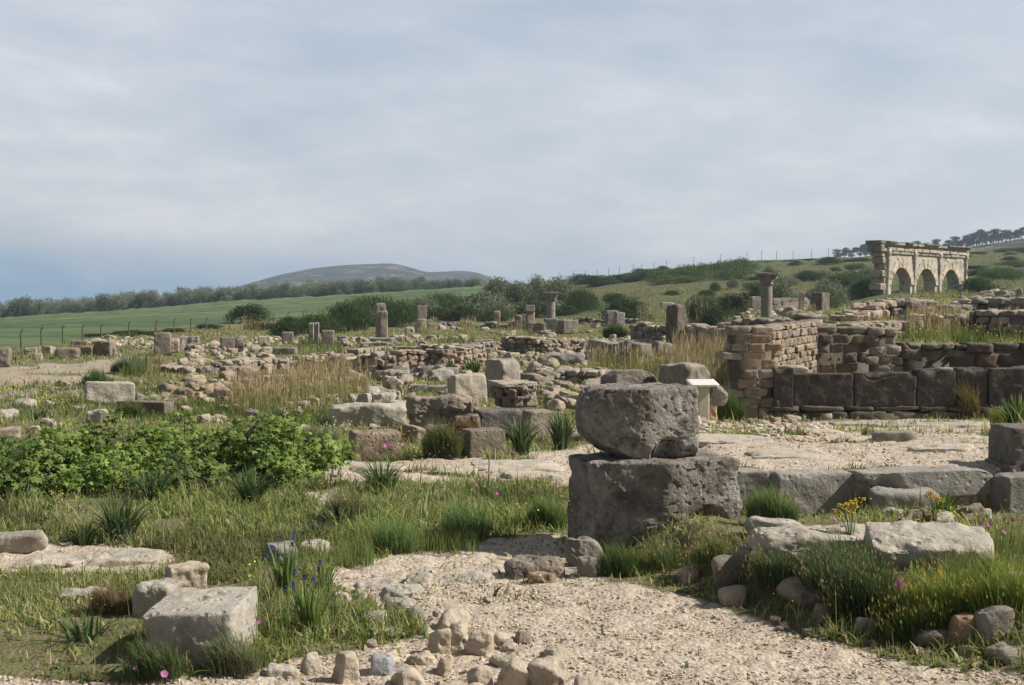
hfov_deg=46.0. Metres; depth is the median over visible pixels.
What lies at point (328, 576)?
iris plant
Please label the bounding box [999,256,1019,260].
evergreen bush
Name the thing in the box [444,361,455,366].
asphodel clump
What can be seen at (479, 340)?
stone block
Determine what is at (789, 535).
boulder
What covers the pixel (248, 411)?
rubble stone
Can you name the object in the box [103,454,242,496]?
leafy bush
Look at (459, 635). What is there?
cobble
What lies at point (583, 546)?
boulder
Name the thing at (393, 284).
olive tree
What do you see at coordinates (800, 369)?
stone block
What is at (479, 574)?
stone
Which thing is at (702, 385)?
information panel
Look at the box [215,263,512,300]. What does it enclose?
hill
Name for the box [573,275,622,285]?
evergreen bush
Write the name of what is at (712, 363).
dry grass
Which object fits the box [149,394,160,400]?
rubble stone
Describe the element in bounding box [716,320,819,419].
masonry pier
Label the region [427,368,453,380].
rubble stone
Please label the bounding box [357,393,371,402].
stone
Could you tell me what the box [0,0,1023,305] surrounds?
sky
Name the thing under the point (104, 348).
stone block
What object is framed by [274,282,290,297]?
olive tree
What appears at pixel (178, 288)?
olive tree
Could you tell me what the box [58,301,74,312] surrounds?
olive tree
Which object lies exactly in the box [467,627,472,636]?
rubble stone
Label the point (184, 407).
rubble stone
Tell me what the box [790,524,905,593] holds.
wiry shrub
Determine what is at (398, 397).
stone
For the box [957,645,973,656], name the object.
stone
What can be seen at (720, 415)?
wiry shrub
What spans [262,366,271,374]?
rubble stone
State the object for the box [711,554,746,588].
stone
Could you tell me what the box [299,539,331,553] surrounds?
boulder
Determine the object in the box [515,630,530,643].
rubble stone
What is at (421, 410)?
boulder
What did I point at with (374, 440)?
stone block
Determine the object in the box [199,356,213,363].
rubble stone
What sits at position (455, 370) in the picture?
rubble stone
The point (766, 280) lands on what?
column
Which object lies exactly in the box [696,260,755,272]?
broom bush
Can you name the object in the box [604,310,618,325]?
stone block
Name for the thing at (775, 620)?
rubble stone
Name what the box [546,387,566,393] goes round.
rubble stone
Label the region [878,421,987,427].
flagstone
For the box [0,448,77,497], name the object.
leafy bush
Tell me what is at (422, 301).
olive bush
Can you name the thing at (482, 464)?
flagstone
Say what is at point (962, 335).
green grass stands
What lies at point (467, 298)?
evergreen bush
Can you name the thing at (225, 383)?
rubble stone
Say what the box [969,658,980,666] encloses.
rubble stone
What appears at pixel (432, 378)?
rubble stone
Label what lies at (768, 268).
olive bush
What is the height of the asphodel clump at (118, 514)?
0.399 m
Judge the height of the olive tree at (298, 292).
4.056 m
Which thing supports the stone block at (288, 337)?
on the ground at (278, 308)
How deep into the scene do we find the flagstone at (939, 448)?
10.76 m
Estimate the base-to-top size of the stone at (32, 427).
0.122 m
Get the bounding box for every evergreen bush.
[81,333,113,336]
[105,329,153,335]
[159,327,186,332]
[195,324,221,329]
[223,303,275,322]
[243,322,273,330]
[267,318,301,337]
[273,315,300,331]
[427,307,454,319]
[444,303,481,320]
[463,292,486,311]
[510,299,567,317]
[555,305,580,315]
[565,274,596,284]
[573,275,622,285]
[598,295,652,321]
[599,292,628,302]
[605,279,625,283]
[607,273,634,281]
[623,270,652,281]
[628,267,648,275]
[655,265,669,270]
[663,290,681,294]
[685,295,723,322]
[696,289,718,296]
[697,304,729,325]
[717,291,744,316]
[786,261,803,265]
[791,269,822,281]
[813,256,845,263]
[849,257,871,260]
[953,276,1005,291]
[967,267,1012,274]
[968,265,989,268]
[969,251,990,253]
[992,248,1014,252]
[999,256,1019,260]
[1005,247,1023,251]
[1006,264,1023,267]
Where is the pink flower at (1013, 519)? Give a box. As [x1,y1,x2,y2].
[1011,517,1015,542]
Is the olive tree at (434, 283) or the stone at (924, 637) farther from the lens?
the olive tree at (434, 283)
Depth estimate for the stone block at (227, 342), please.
44.36 m
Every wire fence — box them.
[0,309,318,349]
[559,248,865,275]
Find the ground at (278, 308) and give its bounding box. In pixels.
[0,252,1023,684]
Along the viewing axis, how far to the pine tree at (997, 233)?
508.86 m
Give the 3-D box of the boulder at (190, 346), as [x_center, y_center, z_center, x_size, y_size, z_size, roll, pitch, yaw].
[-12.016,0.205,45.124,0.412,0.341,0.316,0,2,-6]
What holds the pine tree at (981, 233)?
on the pine ridge hill at (1000, 245)
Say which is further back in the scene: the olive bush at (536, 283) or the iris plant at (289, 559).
the olive bush at (536, 283)
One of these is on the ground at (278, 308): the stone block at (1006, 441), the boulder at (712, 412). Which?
the boulder at (712, 412)
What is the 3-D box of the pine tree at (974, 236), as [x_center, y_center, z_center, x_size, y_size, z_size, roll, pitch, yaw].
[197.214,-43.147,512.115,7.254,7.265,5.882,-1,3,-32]
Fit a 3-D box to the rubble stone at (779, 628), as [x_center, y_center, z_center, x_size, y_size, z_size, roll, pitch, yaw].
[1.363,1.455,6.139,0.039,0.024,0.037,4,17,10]
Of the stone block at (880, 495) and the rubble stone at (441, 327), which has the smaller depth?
the stone block at (880, 495)
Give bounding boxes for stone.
[0,408,18,418]
[12,398,36,407]
[26,425,40,432]
[45,400,53,405]
[56,380,71,385]
[137,395,146,399]
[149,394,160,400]
[154,383,175,392]
[161,392,168,398]
[165,385,177,393]
[166,396,186,404]
[174,381,185,386]
[175,387,192,394]
[178,406,191,411]
[181,362,196,366]
[185,383,198,387]
[187,390,195,396]
[192,358,204,364]
[192,376,206,381]
[194,415,209,422]
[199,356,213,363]
[199,383,213,390]
[203,389,213,396]
[204,396,214,403]
[209,342,219,346]
[214,381,225,388]
[214,414,226,420]
[215,352,223,358]
[219,370,234,379]
[219,396,230,400]
[221,382,232,387]
[226,348,237,352]
[237,351,245,355]
[237,366,256,377]
[244,341,251,346]
[245,408,258,417]
[250,344,260,351]
[258,347,271,351]
[261,353,274,358]
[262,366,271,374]
[266,662,299,679]
[334,592,351,601]
[342,369,369,381]
[349,395,355,402]
[355,336,365,341]
[355,577,395,591]
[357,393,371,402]
[357,610,386,623]
[363,385,383,391]
[365,639,377,647]
[366,386,379,392]
[369,423,379,429]
[371,370,386,379]
[371,391,396,402]
[374,626,404,637]
[381,584,423,601]
[383,377,403,390]
[385,369,400,376]
[385,597,409,609]
[386,400,406,415]
[391,364,408,368]
[393,370,409,376]
[395,391,400,400]
[397,374,413,384]
[403,392,415,399]
[404,606,424,618]
[405,572,432,584]
[420,365,433,376]
[421,365,445,376]
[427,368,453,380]
[428,375,441,381]
[432,611,438,616]
[438,325,445,329]
[439,570,491,583]
[446,367,458,374]
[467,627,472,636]
[501,638,515,651]
[506,352,516,357]
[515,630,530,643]
[519,359,528,365]
[524,351,534,354]
[525,361,541,372]
[534,368,548,372]
[539,381,552,385]
[540,330,550,334]
[542,390,557,398]
[543,399,565,410]
[544,397,552,402]
[545,357,559,367]
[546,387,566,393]
[553,395,567,407]
[555,365,571,370]
[556,348,565,352]
[557,381,572,388]
[559,391,578,396]
[562,394,577,399]
[566,398,575,407]
[587,378,600,382]
[591,323,600,327]
[665,304,686,342]
[677,567,698,583]
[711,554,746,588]
[718,585,746,606]
[738,546,755,564]
[770,616,780,625]
[776,576,824,607]
[776,626,783,630]
[779,622,787,630]
[781,306,796,312]
[783,310,798,316]
[802,627,812,636]
[811,603,832,622]
[815,627,824,633]
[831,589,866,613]
[855,617,875,633]
[866,639,880,646]
[879,507,902,516]
[888,646,898,653]
[904,509,921,521]
[906,625,951,647]
[912,647,924,654]
[914,507,928,518]
[922,512,938,521]
[930,511,953,522]
[947,612,975,645]
[954,503,988,518]
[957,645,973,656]
[961,514,975,520]
[969,295,980,299]
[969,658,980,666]
[973,603,1014,644]
[978,290,992,294]
[983,640,1023,664]
[984,508,991,519]
[995,290,1008,296]
[1008,288,1022,296]
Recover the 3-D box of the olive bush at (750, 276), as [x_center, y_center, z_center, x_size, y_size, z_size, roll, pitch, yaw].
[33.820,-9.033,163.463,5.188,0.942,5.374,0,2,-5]
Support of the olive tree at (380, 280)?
on the ground at (278, 308)
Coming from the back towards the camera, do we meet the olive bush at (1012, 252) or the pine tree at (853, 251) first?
the pine tree at (853, 251)
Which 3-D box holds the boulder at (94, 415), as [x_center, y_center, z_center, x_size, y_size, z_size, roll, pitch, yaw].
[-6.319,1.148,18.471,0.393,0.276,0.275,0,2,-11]
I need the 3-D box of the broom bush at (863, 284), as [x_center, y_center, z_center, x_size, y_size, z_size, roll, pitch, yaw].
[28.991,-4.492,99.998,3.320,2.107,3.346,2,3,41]
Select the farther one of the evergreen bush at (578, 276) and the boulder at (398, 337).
the evergreen bush at (578, 276)
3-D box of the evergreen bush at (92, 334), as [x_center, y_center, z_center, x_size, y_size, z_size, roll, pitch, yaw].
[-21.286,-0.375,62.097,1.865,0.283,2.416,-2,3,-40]
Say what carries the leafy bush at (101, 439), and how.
on the ground at (278, 308)
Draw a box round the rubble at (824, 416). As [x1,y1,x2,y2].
[40,308,831,444]
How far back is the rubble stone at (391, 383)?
26.03 m
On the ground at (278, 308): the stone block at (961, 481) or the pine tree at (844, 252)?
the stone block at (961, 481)
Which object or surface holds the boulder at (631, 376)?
on the ground at (278, 308)
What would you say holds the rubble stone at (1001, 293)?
on the ground at (278, 308)
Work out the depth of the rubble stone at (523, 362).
35.18 m
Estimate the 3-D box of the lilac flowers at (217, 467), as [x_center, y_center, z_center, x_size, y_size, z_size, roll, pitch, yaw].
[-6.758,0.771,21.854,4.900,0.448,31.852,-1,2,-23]
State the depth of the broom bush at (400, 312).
81.29 m
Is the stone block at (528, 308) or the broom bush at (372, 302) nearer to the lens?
the stone block at (528, 308)
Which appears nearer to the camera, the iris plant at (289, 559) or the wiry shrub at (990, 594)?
the wiry shrub at (990, 594)
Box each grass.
[0,293,1023,684]
[0,485,1023,656]
[144,299,1019,417]
[536,251,1023,331]
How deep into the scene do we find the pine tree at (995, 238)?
513.61 m
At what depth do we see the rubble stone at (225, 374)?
29.76 m
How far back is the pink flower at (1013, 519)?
6.87 m
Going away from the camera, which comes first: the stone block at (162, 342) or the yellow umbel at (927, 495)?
the yellow umbel at (927, 495)
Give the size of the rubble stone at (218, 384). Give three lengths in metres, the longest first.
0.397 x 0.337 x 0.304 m
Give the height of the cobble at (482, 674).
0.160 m
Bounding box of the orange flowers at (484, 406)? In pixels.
[151,397,935,600]
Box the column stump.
[494,311,499,324]
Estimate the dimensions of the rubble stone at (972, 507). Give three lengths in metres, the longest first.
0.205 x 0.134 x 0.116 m
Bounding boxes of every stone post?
[309,322,313,340]
[314,322,318,343]
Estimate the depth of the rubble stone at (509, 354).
39.83 m
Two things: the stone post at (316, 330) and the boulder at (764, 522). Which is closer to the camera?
the boulder at (764, 522)
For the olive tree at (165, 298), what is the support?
on the ground at (278, 308)
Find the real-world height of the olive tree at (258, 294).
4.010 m
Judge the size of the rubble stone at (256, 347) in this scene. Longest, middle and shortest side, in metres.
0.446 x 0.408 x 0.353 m
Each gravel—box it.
[0,360,116,397]
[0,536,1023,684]
[314,419,997,501]
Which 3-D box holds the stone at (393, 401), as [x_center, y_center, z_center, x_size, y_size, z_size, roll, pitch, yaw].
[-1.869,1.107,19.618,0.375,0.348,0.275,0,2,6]
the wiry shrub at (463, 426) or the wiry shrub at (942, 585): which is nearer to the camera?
the wiry shrub at (942, 585)
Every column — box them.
[375,303,387,337]
[543,292,558,330]
[754,272,778,317]
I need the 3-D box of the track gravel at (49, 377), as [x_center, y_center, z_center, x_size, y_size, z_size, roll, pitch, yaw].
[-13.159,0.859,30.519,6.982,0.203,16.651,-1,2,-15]
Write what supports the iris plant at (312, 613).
on the ground at (278, 308)
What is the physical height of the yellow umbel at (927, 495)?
0.287 m
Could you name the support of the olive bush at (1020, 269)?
on the ground at (278, 308)
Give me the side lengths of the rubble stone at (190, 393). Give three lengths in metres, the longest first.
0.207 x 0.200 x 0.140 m
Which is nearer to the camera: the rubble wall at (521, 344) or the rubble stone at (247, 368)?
the rubble stone at (247, 368)
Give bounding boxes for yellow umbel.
[832,497,871,534]
[923,490,944,520]
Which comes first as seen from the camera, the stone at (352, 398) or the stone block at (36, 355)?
the stone at (352, 398)
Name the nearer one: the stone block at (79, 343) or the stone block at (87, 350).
the stone block at (87, 350)
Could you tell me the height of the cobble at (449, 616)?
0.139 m
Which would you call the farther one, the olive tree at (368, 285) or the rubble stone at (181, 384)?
the olive tree at (368, 285)
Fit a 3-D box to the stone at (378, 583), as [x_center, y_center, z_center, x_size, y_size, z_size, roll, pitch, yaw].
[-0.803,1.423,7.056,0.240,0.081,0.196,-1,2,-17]
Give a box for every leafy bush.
[0,427,91,484]
[0,435,36,473]
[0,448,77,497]
[35,418,112,471]
[45,446,151,496]
[68,409,132,479]
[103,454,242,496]
[106,426,180,477]
[121,411,201,475]
[153,426,233,479]
[199,427,258,476]
[218,440,325,489]
[221,409,298,472]
[250,412,322,480]
[292,428,359,479]
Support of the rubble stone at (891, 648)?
on the ground at (278, 308)
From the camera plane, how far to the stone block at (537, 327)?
67.66 m
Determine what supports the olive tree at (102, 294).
on the ground at (278, 308)
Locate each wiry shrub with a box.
[80,366,113,384]
[85,575,132,614]
[108,356,145,372]
[113,395,148,418]
[113,634,189,682]
[198,627,272,675]
[297,417,341,448]
[316,486,376,521]
[363,510,418,553]
[417,419,466,458]
[438,492,493,536]
[450,413,483,437]
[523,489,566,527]
[593,536,644,576]
[602,321,628,337]
[627,526,687,571]
[683,528,740,565]
[710,381,740,420]
[721,397,750,420]
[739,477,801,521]
[741,541,804,588]
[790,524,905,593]
[814,552,909,617]
[865,582,969,640]
[891,556,986,618]
[951,544,1023,616]
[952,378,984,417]
[983,404,1005,423]
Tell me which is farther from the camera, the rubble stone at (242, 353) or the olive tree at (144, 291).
the olive tree at (144, 291)
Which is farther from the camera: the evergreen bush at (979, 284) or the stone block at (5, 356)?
the evergreen bush at (979, 284)
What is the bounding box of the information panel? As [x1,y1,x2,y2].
[686,379,718,419]
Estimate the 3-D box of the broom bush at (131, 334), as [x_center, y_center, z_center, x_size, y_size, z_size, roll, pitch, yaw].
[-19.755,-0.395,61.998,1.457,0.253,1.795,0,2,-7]
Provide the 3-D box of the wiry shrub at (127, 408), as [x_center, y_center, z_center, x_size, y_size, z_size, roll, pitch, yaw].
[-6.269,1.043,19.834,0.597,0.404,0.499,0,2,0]
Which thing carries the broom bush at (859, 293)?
on the ground at (278, 308)
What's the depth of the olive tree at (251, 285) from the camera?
263.93 m
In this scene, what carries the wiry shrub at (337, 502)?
on the ground at (278, 308)
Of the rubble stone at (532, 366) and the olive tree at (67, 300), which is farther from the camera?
the olive tree at (67, 300)
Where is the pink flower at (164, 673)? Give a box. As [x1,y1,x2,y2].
[161,670,167,684]
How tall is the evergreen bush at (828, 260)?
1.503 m
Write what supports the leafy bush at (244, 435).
on the ground at (278, 308)
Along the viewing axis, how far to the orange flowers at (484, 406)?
14.46 m
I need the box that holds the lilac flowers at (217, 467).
[16,351,548,588]
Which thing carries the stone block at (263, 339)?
on the ground at (278, 308)
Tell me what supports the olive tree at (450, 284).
on the ground at (278, 308)
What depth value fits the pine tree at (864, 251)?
510.89 m
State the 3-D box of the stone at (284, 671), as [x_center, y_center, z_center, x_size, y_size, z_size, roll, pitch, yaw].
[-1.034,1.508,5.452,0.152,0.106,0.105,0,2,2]
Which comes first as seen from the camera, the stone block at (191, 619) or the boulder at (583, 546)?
the stone block at (191, 619)
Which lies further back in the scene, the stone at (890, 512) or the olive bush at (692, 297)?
the olive bush at (692, 297)
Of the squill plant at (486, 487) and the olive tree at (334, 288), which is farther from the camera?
the olive tree at (334, 288)
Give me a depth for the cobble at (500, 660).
5.48 m
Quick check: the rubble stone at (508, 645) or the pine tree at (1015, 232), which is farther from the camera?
the pine tree at (1015, 232)
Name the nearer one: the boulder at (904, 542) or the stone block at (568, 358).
the boulder at (904, 542)
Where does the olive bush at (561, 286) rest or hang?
on the ground at (278, 308)
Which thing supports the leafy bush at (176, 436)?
on the ground at (278, 308)
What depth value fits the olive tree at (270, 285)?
266.94 m
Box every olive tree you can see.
[0,305,12,317]
[6,297,24,316]
[7,295,33,316]
[19,300,36,315]
[25,299,44,314]
[30,297,52,313]
[41,302,59,313]
[46,299,65,313]
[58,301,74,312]
[62,296,80,310]
[72,301,88,312]
[77,296,95,311]
[81,299,96,311]
[92,293,110,311]
[94,296,109,311]
[106,293,129,310]
[114,290,135,309]
[123,292,136,308]
[130,288,157,307]
[130,291,147,308]
[143,293,164,307]
[156,294,172,306]
[160,291,171,306]
[168,293,182,305]
[170,286,195,305]
[173,288,198,304]
[189,291,202,303]
[192,286,214,298]
[193,288,212,303]
[206,290,223,301]
[214,285,235,300]
[232,290,249,300]
[234,286,246,299]
[239,284,257,299]
[248,282,265,299]
[252,287,263,299]
[259,289,267,299]
[263,287,281,298]
[267,282,291,297]
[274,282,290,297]
[287,285,304,297]
[289,285,306,297]
[300,283,315,296]
[305,278,325,296]
[309,285,324,296]
[319,283,332,295]
[324,280,346,294]
[337,278,360,294]
[351,278,367,293]
[363,279,372,292]
[364,281,380,292]
[374,277,389,290]
[376,279,388,291]
[382,278,404,291]
[388,275,406,291]
[397,279,413,291]
[409,278,420,289]
[410,276,426,289]
[419,280,433,289]
[428,280,440,288]
[437,280,447,288]
[445,278,460,287]
[462,278,475,286]
[469,276,486,286]
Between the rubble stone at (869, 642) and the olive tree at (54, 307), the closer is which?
the rubble stone at (869, 642)
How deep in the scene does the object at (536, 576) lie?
7.14 m
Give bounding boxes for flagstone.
[11,551,92,571]
[87,548,164,567]
[349,464,404,472]
[413,465,477,475]
[471,459,563,471]
[503,469,564,480]
[698,433,773,446]
[744,447,829,459]
[789,428,844,433]
[828,421,880,425]
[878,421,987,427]
[906,443,974,452]
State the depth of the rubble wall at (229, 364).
32.02 m
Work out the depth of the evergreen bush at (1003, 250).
231.03 m
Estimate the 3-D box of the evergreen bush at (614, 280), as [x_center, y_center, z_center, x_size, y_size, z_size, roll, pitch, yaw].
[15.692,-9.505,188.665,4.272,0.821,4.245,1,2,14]
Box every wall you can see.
[150,358,299,374]
[231,376,349,395]
[297,349,430,373]
[347,341,501,354]
[424,343,486,369]
[426,321,524,329]
[498,336,586,353]
[520,369,605,383]
[558,317,638,323]
[584,338,673,365]
[628,321,665,341]
[684,322,730,348]
[731,312,822,325]
[766,366,1023,420]
[772,297,809,310]
[780,314,829,320]
[816,326,1023,372]
[818,308,1023,337]
[826,297,1023,323]
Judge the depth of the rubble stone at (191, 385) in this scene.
26.05 m
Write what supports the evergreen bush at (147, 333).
on the ground at (278, 308)
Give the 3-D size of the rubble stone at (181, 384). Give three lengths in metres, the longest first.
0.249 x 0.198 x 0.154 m
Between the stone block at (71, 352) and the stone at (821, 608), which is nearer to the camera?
the stone at (821, 608)
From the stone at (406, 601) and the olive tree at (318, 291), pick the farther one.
the olive tree at (318, 291)
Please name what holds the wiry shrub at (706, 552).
on the ground at (278, 308)
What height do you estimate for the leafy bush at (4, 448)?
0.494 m
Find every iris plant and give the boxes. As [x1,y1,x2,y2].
[263,534,312,600]
[289,559,339,633]
[306,539,344,592]
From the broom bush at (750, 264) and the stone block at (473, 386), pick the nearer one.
the stone block at (473, 386)
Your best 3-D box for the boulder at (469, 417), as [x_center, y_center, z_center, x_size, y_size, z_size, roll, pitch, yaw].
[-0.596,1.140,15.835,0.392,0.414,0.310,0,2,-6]
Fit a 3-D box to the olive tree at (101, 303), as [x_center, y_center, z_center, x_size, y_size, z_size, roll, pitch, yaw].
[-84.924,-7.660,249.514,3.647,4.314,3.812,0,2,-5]
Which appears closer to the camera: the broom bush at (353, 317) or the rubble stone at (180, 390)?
the rubble stone at (180, 390)
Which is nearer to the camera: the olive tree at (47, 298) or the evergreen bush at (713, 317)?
the evergreen bush at (713, 317)
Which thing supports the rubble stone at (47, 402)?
on the ground at (278, 308)
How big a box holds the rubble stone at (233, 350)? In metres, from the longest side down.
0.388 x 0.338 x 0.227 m
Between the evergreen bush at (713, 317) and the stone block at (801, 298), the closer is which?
the stone block at (801, 298)
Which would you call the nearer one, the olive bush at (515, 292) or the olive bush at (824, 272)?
the olive bush at (515, 292)
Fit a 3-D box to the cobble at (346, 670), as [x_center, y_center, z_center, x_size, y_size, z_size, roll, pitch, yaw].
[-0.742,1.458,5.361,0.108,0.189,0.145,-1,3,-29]
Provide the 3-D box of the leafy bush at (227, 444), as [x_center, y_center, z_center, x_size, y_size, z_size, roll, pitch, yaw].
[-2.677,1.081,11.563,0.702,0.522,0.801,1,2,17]
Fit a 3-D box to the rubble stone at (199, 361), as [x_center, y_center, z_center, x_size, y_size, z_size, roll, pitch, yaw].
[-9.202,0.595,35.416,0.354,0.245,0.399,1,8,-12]
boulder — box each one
[0,530,47,553]
[40,418,56,428]
[57,586,105,601]
[86,409,109,422]
[171,337,179,353]
[179,336,199,344]
[180,340,184,350]
[186,343,195,349]
[234,338,244,351]
[263,541,296,565]
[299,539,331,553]
[329,402,406,426]
[393,335,402,340]
[401,424,425,443]
[406,394,471,432]
[453,413,480,429]
[504,554,564,579]
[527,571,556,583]
[564,536,602,565]
[577,555,598,576]
[600,369,655,383]
[658,362,711,385]
[709,399,717,422]
[710,386,727,405]
[744,516,803,533]
[748,522,864,565]
[863,520,993,568]
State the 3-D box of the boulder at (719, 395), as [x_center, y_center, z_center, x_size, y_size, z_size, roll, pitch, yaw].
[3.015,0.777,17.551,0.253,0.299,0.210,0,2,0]
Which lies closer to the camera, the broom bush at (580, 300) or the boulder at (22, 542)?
the boulder at (22, 542)
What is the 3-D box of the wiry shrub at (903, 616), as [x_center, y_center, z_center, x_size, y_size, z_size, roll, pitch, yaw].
[1.988,1.313,5.925,0.456,0.258,0.402,0,2,0]
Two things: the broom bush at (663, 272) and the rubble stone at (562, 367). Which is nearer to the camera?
the rubble stone at (562, 367)
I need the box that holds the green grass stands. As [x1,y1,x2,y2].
[0,298,1023,425]
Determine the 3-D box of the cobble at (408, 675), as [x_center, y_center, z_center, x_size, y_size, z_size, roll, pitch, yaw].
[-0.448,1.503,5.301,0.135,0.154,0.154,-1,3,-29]
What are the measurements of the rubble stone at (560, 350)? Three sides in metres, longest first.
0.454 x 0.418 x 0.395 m
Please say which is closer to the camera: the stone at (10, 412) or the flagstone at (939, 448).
the flagstone at (939, 448)
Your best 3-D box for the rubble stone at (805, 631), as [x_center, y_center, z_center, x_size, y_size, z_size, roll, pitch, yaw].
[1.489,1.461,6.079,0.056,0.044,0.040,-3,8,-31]
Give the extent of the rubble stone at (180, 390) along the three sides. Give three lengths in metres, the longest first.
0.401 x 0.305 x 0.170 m
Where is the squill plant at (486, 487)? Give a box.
[478,455,501,495]
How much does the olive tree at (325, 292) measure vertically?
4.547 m
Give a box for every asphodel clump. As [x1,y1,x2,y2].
[22,407,51,420]
[24,599,138,642]
[51,521,108,545]
[84,487,163,542]
[119,467,182,502]
[152,411,192,422]
[222,462,280,504]
[253,405,296,423]
[287,517,340,535]
[313,499,372,526]
[344,456,410,492]
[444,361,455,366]
[458,357,484,372]
[498,414,547,455]
[543,411,575,449]
[983,393,1023,422]
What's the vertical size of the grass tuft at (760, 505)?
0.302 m
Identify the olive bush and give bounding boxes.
[369,308,397,326]
[403,295,441,307]
[460,288,518,318]
[478,275,513,306]
[500,279,537,306]
[527,273,544,299]
[535,275,577,305]
[687,294,701,302]
[725,277,741,288]
[743,274,778,278]
[761,264,779,272]
[772,271,800,297]
[773,275,801,284]
[804,278,850,308]
[813,269,833,276]
[858,266,873,281]
[1003,251,1020,253]
[1015,267,1023,277]
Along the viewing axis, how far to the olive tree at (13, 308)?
251.28 m
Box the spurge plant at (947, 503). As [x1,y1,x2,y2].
[926,491,964,513]
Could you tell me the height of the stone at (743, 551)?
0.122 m
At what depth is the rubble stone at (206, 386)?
25.37 m
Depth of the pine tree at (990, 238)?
508.22 m
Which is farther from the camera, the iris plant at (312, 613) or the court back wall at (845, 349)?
the court back wall at (845, 349)
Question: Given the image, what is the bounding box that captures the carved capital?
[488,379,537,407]
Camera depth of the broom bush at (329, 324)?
67.67 m
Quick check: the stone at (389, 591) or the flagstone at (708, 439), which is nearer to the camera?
the stone at (389, 591)
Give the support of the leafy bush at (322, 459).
on the ground at (278, 308)
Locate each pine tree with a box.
[832,249,841,256]
[841,247,848,256]
[845,247,859,256]
[859,243,870,255]
[931,239,940,245]
[944,240,957,245]
[948,236,960,245]
[958,235,969,246]
[965,237,975,246]
[967,233,981,245]
[974,229,987,246]
[984,231,994,245]
[989,228,1000,243]
[993,230,1003,243]
[1001,229,1013,242]
[1010,229,1020,241]
[1015,227,1023,238]
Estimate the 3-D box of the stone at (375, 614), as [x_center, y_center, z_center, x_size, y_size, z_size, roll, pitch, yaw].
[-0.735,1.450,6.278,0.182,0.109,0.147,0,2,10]
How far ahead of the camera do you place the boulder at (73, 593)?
6.72 m
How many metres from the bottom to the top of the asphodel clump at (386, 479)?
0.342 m
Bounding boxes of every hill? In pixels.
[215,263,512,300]
[968,238,1023,252]
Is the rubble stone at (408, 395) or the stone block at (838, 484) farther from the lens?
the rubble stone at (408, 395)
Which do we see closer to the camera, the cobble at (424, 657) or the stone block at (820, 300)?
the cobble at (424, 657)
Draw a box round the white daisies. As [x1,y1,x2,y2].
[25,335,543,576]
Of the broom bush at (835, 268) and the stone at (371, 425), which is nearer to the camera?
the stone at (371, 425)
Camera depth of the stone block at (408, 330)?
64.50 m
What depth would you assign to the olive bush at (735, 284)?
141.15 m
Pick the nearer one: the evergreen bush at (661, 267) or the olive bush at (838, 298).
the olive bush at (838, 298)
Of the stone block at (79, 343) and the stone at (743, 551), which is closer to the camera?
the stone at (743, 551)
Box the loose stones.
[698,419,827,442]
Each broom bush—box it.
[114,333,140,336]
[287,311,347,333]
[318,299,374,330]
[338,292,398,316]
[371,294,429,327]
[421,290,467,308]
[426,305,451,319]
[473,306,513,322]
[561,285,604,311]
[643,273,705,283]
[646,266,685,279]
[660,263,719,277]
[682,292,722,308]
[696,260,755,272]
[702,269,758,278]
[709,280,721,291]
[724,256,762,270]
[732,301,748,315]
[741,280,784,289]
[820,269,872,285]
[829,266,841,271]
[843,262,868,269]
[846,277,873,297]
[846,288,885,298]
[976,265,1023,280]
[983,259,1023,265]
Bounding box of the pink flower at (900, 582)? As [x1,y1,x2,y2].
[895,579,904,601]
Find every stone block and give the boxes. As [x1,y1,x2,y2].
[0,347,11,366]
[0,426,20,445]
[23,347,37,353]
[34,353,42,359]
[42,346,53,353]
[55,347,79,357]
[71,340,87,347]
[81,346,93,355]
[84,381,134,403]
[93,340,115,355]
[117,400,174,413]
[132,577,182,617]
[143,586,257,664]
[153,332,171,355]
[164,561,209,588]
[220,337,234,349]
[258,336,270,344]
[272,347,296,354]
[282,332,293,343]
[321,330,333,344]
[348,429,399,461]
[360,341,388,347]
[367,337,394,341]
[405,327,413,335]
[408,384,427,392]
[415,305,426,318]
[415,318,425,331]
[427,384,446,392]
[447,373,486,403]
[462,427,504,457]
[472,339,492,341]
[473,408,522,436]
[485,347,491,353]
[485,358,519,396]
[515,314,521,328]
[521,314,525,325]
[522,409,553,439]
[523,305,534,311]
[525,312,534,327]
[527,322,545,333]
[537,352,584,365]
[556,320,577,333]
[567,448,742,548]
[575,382,698,459]
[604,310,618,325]
[613,311,624,326]
[659,302,673,308]
[736,468,769,514]
[749,296,760,309]
[768,469,868,514]
[779,365,808,372]
[798,291,803,308]
[811,293,829,311]
[848,465,992,497]
[867,486,939,512]
[871,430,916,441]
[936,367,952,370]
[985,458,1023,471]
[988,423,1023,466]
[991,471,1023,513]
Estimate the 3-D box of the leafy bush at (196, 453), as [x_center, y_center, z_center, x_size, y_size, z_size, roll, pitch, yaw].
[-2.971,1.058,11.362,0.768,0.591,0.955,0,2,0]
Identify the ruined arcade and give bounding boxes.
[865,240,971,295]
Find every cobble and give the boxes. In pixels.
[300,652,322,674]
[331,650,359,684]
[369,653,394,675]
[370,649,397,660]
[391,666,424,684]
[406,650,434,665]
[427,628,451,653]
[436,654,453,677]
[437,607,470,628]
[440,681,482,684]
[449,621,468,650]
[466,626,495,656]
[467,665,492,684]
[489,652,518,666]
[494,631,518,648]
[496,658,529,684]
[528,656,566,684]
[544,644,570,660]
[574,675,618,684]
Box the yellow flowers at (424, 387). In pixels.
[0,305,1021,605]
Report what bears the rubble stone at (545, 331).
on the ground at (278, 308)
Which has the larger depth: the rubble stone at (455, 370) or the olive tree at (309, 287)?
the olive tree at (309, 287)
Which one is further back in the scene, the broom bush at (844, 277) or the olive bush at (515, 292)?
the broom bush at (844, 277)
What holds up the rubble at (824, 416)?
on the ground at (278, 308)

